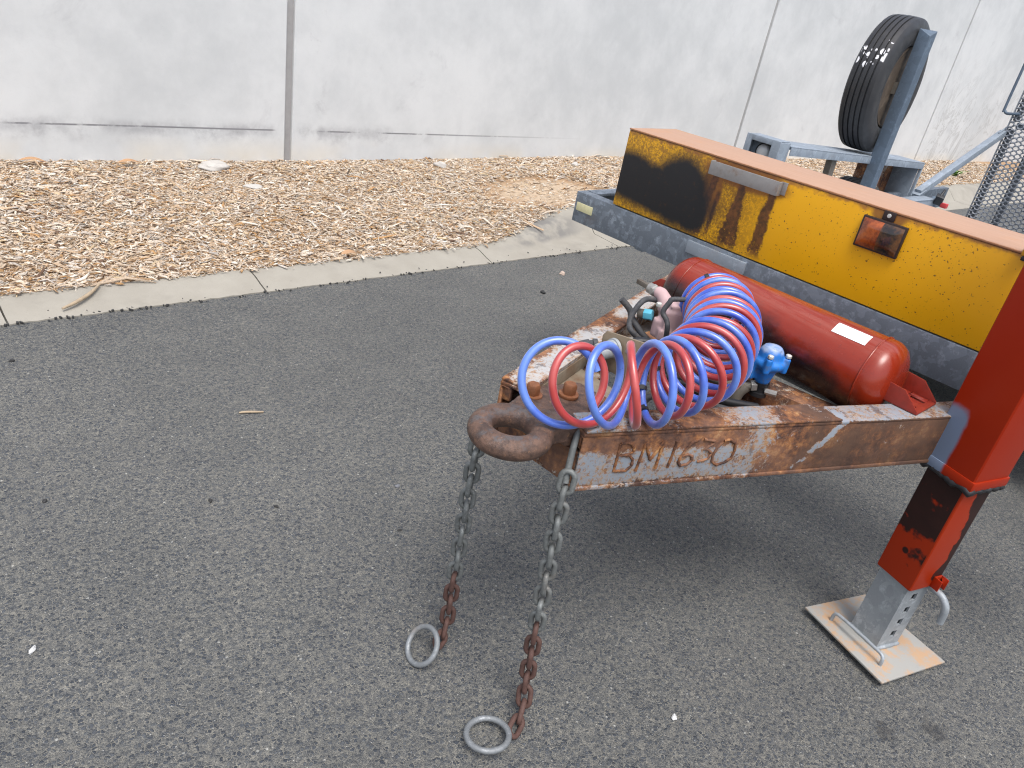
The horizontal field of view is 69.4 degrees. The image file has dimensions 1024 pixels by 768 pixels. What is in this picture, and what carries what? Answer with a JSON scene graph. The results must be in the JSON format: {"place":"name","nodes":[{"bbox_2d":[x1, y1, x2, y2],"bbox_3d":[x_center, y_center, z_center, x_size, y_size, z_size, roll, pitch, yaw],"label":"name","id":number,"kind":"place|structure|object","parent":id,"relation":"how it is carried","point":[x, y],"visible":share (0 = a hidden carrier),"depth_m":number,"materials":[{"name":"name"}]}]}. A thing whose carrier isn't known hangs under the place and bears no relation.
{"place":"outdoors","nodes":[
{"label":"outdoors","id":0,"kind":"place"},
{"bbox_2d":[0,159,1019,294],"bbox_3d":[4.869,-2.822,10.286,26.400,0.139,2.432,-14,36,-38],"label":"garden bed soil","id":1,"kind":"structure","parent":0,"point":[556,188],"depth_m":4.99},
{"bbox_2d":[0,154,1023,297],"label":"wood chip mulch","id":2,"kind":"object","parent":1,"relation":"on","point":[505,167],"visible":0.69,"depth_m":4.89,"materials":[{"name":"beige wood"}]},
{"bbox_2d":[19,157,45,161],"bbox_3d":[-3.207,-1.498,4.940,0.160,0.025,0.034,-7,50,-35],"label":"fallen leaf","id":3,"kind":"object","parent":2,"relation":"on","point":[30,158],"visible":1,"depth_m":4.93,"materials":[{"name":"plant"}]},
{"bbox_2d":[117,159,137,162],"bbox_3d":[-2.744,-1.595,5.295,0.150,0.024,0.034,-15,54,-44],"label":"fallen leaf","id":4,"kind":"object","parent":2,"relation":"on","point":[123,160],"visible":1,"depth_m":5.28,"materials":[{"name":"plant"}]},
{"bbox_2d":[198,160,229,171],"bbox_3d":[-2.275,-1.657,5.625,0.185,0.064,0.237,28,32,30],"label":"flat stone","id":5,"kind":"object","parent":2,"relation":"on","point":[214,165],"visible":1,"depth_m":5.59,"materials":[{"name":"white stone"}]},
{"bbox_2d":[242,184,262,188],"bbox_3d":[-1.868,-1.422,5.343,0.151,0.035,0.108,-14,36,-38],"label":"flat stone","id":6,"kind":"object","parent":2,"relation":"on","point":[254,186],"visible":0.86,"depth_m":5.32,"materials":[{"name":"white stone"}]},
{"bbox_2d":[341,249,355,254],"bbox_3d":[-0.960,-0.775,4.354,0.110,0.019,0.036,-18,56,-47],"label":"fallen leaf","id":7,"kind":"object","parent":2,"relation":"on","point":[347,251],"visible":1,"depth_m":4.34,"materials":[{"name":"plant"}]},
{"bbox_2d":[433,161,446,168],"bbox_3d":[-0.655,-2.008,6.781,0.133,0.073,0.090,14,28,6],"label":"pale stone","id":8,"kind":"object","parent":2,"relation":"on","point":[440,164],"visible":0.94,"depth_m":6.75,"materials":[{"name":"white stone"}]},
{"bbox_2d":[952,170,968,175],"bbox_3d":[7.250,-3.460,12.070,0.400,0.135,0.374,21,29,18],"label":"weed","id":9,"kind":"object","parent":2,"relation":"on","point":[956,172],"visible":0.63,"depth_m":12.05,"materials":[{"name":"green plant"}]},
{"bbox_2d":[0,0,1023,162],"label":"concrete wall","id":10,"kind":"structure","parent":1,"relation":"on","point":[225,80],"depth_m":6.86,"materials":[{"name":"grey concrete"}]},
{"bbox_2d":[0,202,1023,767],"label":"road","id":11,"kind":"structure","parent":0,"point":[158,608],"depth_m":2.31,"materials":[{"name":"grey asphalt"}]},
{"bbox_2d":[28,645,35,654],"bbox_3d":[-1.169,0.648,1.804,0.015,0.012,0.032,5,28,-10],"label":"paper scrap","id":12,"kind":"object","parent":11,"relation":"on","point":[32,650],"visible":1,"depth_m":1.80,"materials":[{"name":"white paper"}]},
{"bbox_2d":[239,411,263,412],"bbox_3d":[-1.008,0.108,2.860,0.090,0.010,0.010,-1,30,-22],"label":"twig","id":13,"kind":"object","parent":11,"relation":"on","point":[251,412],"visible":1,"depth_m":2.86,"materials":[{"name":"beige wood"}]},
{"bbox_2d":[1,245,625,326],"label":"bitumen crumbs","id":14,"kind":"object","parent":11,"relation":"on","point":[112,310],"visible":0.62,"depth_m":3.63,"materials":[{"name":"black asphalt"}]},
{"bbox_2d":[0,180,1023,325],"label":"kerb","id":15,"kind":"structure","parent":11,"relation":"on","point":[563,232],"depth_m":4.16,"materials":[{"name":"concrete"}]},
{"bbox_2d":[62,283,100,309],"bbox_3d":[-1.956,-0.399,3.379,0.034,0.044,0.248,14,28,6],"label":"stick","id":16,"kind":"object","parent":15,"relation":"on","point":[88,294],"visible":1,"depth_m":3.36,"materials":[{"name":"beige wood"}]},
{"bbox_2d":[671,713,676,720],"bbox_3d":[0.427,0.877,1.946,0.016,0.009,0.026,19,29,15],"label":"paper scrap","id":17,"kind":"object","parent":11,"relation":"on","point":[673,717],"visible":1,"depth_m":1.94,"materials":[{"name":"white paper"}]},
{"bbox_2d":[467,28,1023,683],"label":"plant trailer","id":18,"kind":"object","parent":11,"relation":"on","point":[847,362],"visible":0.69,"depth_m":2.02,"materials":[{"name":"metal"}]},
{"bbox_2d":[405,404,487,667],"bbox_3d":[-0.169,0.392,1.843,0.169,0.750,0.102,-48,62,-58],"label":"safety chain","id":19,"kind":"object","parent":18,"relation":"hanging from","point":[468,490],"visible":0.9,"depth_m":1.92,"materials":[{"name":"metal"}]},
{"bbox_2d":[463,429,579,754],"bbox_3d":[0.050,0.493,1.668,0.116,0.806,0.281,26,31,26],"label":"safety chain","id":20,"kind":"object","parent":18,"relation":"hanging from","point":[557,521],"visible":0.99,"depth_m":1.73,"materials":[{"name":"metal"}]},
{"bbox_2d":[517,273,762,429],"bbox_3d":[0.400,-0.077,1.749,0.323,0.220,0.885,28,32,29],"label":"blue air hose","id":21,"kind":"object","parent":18,"relation":"on","point":[675,384],"visible":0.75,"depth_m":1.62,"materials":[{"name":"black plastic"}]},
{"bbox_2d":[548,275,761,429],"bbox_3d":[0.418,-0.072,1.747,0.288,0.213,0.840,26,31,27],"label":"red air hose","id":22,"kind":"object","parent":18,"relation":"on","point":[633,376],"visible":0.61,"depth_m":1.62,"materials":[{"name":"red plastic"}]},
{"bbox_2d":[613,128,1023,350],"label":"tool box","id":23,"kind":"object","parent":18,"relation":"on","point":[947,275],"visible":1,"depth_m":2.40,"materials":[{"name":"yellow paint"}]},
{"bbox_2d":[838,14,929,151],"bbox_3d":[2.373,-1.904,4.715,0.210,0.810,0.810,32,34,34],"label":"spare wheel","id":24,"kind":"object","parent":18,"relation":"attached to","point":[878,67],"visible":0.85,"depth_m":4.47,"materials":[{"name":"rubber"}]}
]}

